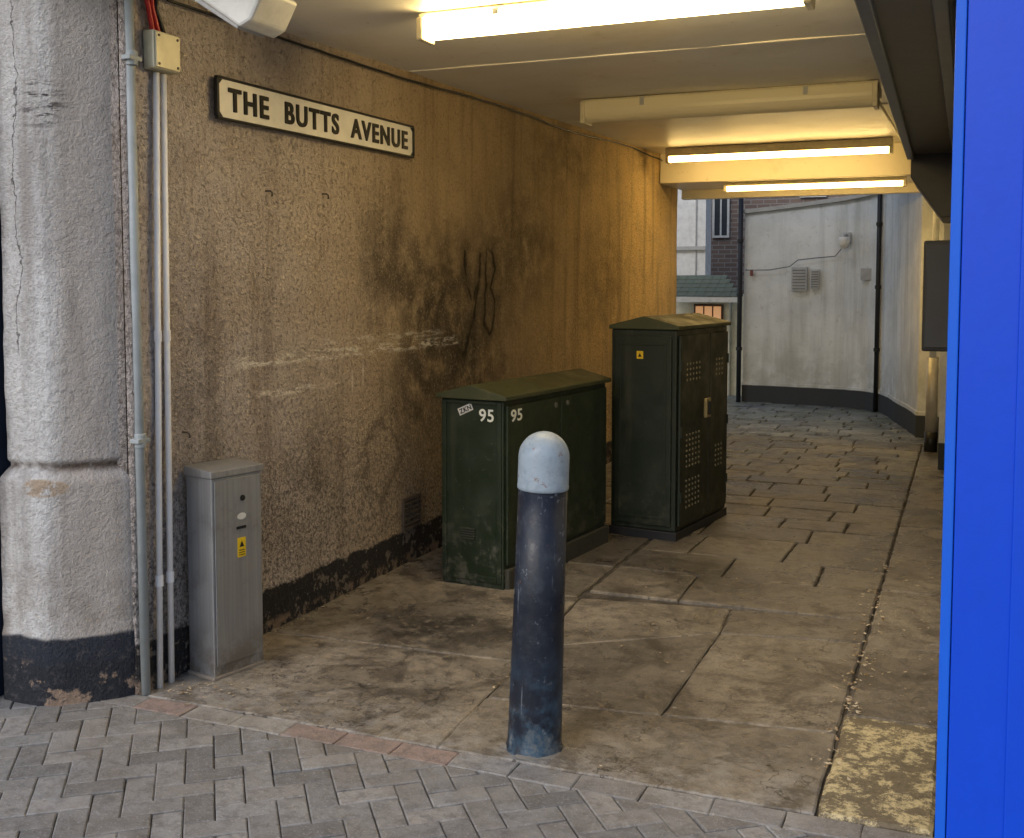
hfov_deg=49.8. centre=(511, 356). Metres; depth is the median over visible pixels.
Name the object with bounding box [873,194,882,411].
drainpipe
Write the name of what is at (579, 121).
ceiling joint cover
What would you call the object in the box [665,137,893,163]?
strip light
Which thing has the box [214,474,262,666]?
door
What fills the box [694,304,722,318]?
window
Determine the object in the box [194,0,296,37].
flood light
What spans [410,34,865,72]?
ceiling joint cover
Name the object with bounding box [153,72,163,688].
steel conduit
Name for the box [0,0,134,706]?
corner pillar
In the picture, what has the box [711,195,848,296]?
brick building
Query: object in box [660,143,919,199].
end beam
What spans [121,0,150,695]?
waste pipe
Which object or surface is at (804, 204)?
wall coping
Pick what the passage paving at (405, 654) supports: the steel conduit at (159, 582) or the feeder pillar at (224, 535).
the feeder pillar at (224, 535)
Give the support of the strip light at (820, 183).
attached to the end beam
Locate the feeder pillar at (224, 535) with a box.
[183,457,265,680]
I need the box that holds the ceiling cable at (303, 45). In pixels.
[166,0,662,160]
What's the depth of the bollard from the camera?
3.46 m
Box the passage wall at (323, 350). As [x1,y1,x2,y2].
[109,0,677,695]
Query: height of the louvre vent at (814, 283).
0.240 m
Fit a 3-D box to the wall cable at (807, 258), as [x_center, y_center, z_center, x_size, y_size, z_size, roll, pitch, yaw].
[3.459,-1.214,13.484,1.240,0.308,0.068,2,4,32]
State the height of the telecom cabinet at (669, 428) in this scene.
1.323 m
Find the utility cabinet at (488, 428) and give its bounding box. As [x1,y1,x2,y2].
[436,368,610,589]
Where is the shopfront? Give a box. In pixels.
[0,212,10,695]
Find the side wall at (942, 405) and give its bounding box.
[938,0,968,837]
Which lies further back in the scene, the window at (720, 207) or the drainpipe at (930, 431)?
the window at (720, 207)
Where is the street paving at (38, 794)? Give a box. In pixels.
[0,695,830,837]
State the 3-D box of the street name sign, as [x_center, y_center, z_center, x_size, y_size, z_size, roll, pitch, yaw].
[-0.836,-1.070,5.043,0.020,0.168,1.652,2,5,22]
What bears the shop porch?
on the yard paving at (861, 425)
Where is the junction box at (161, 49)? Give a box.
[143,0,179,74]
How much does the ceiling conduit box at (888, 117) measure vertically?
0.102 m
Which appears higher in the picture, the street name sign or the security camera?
the street name sign
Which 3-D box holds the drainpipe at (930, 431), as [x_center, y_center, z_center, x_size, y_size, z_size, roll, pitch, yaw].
[3.717,-0.752,9.689,0.112,3.200,0.112,2,4,22]
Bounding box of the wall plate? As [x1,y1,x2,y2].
[860,268,871,279]
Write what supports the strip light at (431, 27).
attached to the passage ceiling
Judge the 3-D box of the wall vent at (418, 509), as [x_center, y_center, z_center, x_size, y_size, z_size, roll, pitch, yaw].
[-0.537,0.832,5.919,0.014,0.170,0.200,2,4,22]
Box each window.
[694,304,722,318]
[712,199,729,237]
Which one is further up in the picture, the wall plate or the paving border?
the wall plate
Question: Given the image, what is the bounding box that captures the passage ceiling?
[191,0,901,153]
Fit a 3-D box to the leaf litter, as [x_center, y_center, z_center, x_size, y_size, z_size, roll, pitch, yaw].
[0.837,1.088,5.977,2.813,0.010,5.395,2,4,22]
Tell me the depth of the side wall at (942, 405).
8.78 m
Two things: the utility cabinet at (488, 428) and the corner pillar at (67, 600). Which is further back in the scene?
the utility cabinet at (488, 428)
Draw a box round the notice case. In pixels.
[921,240,949,351]
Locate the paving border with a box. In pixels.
[100,695,931,837]
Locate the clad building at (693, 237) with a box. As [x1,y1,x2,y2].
[677,189,711,296]
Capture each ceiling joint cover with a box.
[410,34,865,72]
[565,103,888,123]
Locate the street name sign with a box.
[213,75,414,157]
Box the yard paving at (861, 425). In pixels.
[727,395,937,444]
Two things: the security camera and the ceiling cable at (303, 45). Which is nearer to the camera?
the ceiling cable at (303, 45)
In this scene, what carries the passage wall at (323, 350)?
on the passage paving at (405, 654)
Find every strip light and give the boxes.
[416,0,814,44]
[580,80,879,126]
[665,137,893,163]
[723,176,906,192]
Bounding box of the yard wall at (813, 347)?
[741,193,943,437]
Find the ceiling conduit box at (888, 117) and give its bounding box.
[880,88,900,139]
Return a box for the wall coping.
[743,194,875,213]
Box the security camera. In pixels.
[838,232,850,248]
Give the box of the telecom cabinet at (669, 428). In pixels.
[609,313,730,541]
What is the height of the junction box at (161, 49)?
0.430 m
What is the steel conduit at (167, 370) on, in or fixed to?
attached to the passage wall at (323, 350)
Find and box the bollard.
[500,431,569,760]
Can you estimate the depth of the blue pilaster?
2.68 m
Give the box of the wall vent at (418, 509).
[402,493,420,530]
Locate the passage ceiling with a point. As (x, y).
(383, 31)
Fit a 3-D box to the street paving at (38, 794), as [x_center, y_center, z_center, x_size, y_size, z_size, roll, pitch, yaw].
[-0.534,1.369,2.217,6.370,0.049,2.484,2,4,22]
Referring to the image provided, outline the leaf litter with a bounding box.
[167,489,941,781]
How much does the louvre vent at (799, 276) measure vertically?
0.300 m
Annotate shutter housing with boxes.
[854,0,955,222]
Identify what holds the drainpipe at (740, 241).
attached to the yard wall at (813, 347)
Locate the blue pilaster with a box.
[934,0,1023,837]
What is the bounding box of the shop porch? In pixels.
[676,275,743,395]
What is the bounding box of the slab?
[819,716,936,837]
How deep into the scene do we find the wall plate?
12.94 m
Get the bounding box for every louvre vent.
[791,267,807,290]
[810,269,819,288]
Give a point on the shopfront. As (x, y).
(5, 463)
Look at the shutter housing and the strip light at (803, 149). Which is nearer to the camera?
the shutter housing
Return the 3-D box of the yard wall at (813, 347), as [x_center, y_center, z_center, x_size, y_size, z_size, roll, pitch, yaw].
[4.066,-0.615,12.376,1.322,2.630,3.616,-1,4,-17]
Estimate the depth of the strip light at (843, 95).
6.46 m
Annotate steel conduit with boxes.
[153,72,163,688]
[160,74,174,682]
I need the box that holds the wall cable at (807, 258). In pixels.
[769,249,840,269]
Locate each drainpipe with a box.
[736,198,743,401]
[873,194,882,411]
[924,211,939,451]
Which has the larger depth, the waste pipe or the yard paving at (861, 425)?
the yard paving at (861, 425)
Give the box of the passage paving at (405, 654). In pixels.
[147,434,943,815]
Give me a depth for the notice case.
4.56 m

